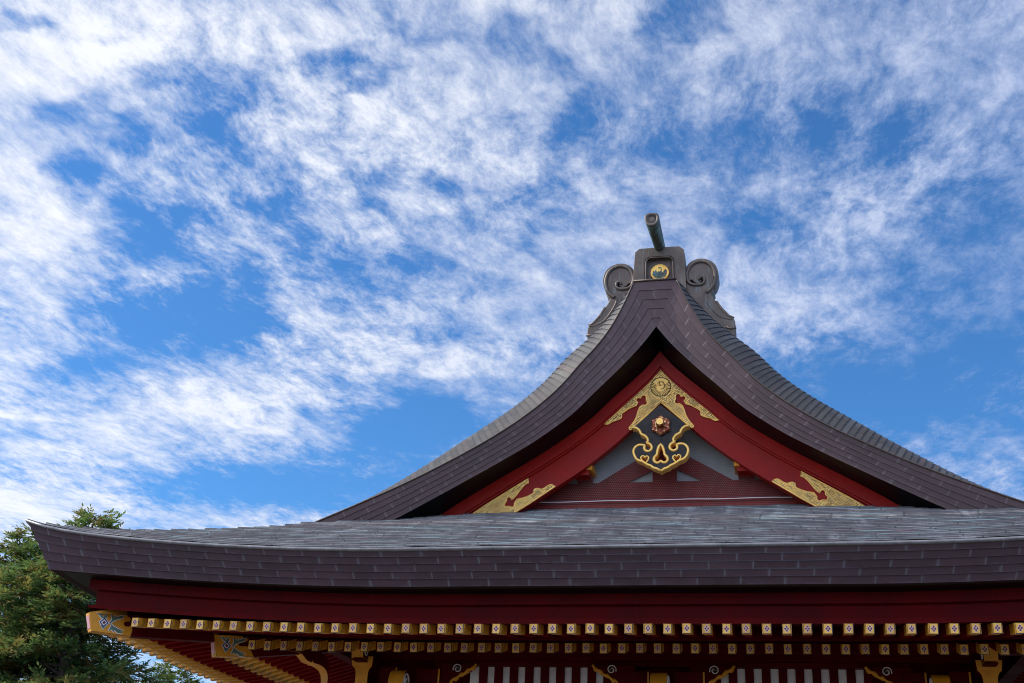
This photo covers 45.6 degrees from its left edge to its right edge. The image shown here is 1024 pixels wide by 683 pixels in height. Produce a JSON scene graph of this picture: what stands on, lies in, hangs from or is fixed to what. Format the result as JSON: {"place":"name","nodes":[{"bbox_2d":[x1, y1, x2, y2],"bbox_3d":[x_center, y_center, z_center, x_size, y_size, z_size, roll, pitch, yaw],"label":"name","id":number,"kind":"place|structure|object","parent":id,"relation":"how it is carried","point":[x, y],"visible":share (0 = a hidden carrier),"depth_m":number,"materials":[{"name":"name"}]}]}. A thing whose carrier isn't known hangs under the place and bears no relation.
{"place":"outdoors","nodes":[
{"label":"outdoors","id":0,"kind":"place"},
{"bbox_2d":[0,522,103,682],"bbox_3d":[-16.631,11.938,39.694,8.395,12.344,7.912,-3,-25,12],"label":"cypress tree","id":1,"kind":"object","parent":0,"point":[25,549],"visible":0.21,"depth_m":40.19,"materials":[{"name":"green plant"}]},
{"bbox_2d":[0,502,172,682],"bbox_3d":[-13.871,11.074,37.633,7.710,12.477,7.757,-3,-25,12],"label":"cypress tree","id":2,"kind":"object","parent":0,"point":[45,602],"visible":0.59,"depth_m":37.15,"materials":[{"name":"green plant"}]},
{"bbox_2d":[140,659,203,682],"bbox_3d":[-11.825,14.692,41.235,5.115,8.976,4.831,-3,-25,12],"label":"cypress tree","id":3,"kind":"object","parent":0,"point":[173,674],"visible":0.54,"depth_m":42.24,"materials":[{"name":"green plant"}]},
{"bbox_2d":[0,0,1023,682],"label":"sky","id":4,"kind":"structure","parent":0,"point":[263,262],"materials":[{"name":"blue"}]},
{"bbox_2d":[25,213,1023,682],"bbox_3d":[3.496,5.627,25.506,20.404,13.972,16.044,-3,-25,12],"label":"shrine hall","id":5,"kind":"structure","parent":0,"point":[599,473],"depth_m":20.78,"materials":[{"name":"grey tile"}]},
{"bbox_2d":[470,666,611,682],"bbox_3d":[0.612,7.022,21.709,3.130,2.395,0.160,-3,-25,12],"label":"lattice window","id":6,"kind":"structure","parent":5,"relation":"in","point":[482,674],"depth_m":22.17,"materials":[{"name":"white paint"}]},
{"bbox_2d":[716,668,873,682],"bbox_3d":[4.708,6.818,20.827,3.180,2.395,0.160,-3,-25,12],"label":"lattice window","id":7,"kind":"structure","parent":5,"relation":"in","point":[747,675],"depth_m":21.20,"materials":[{"name":"white paint"}]}
]}

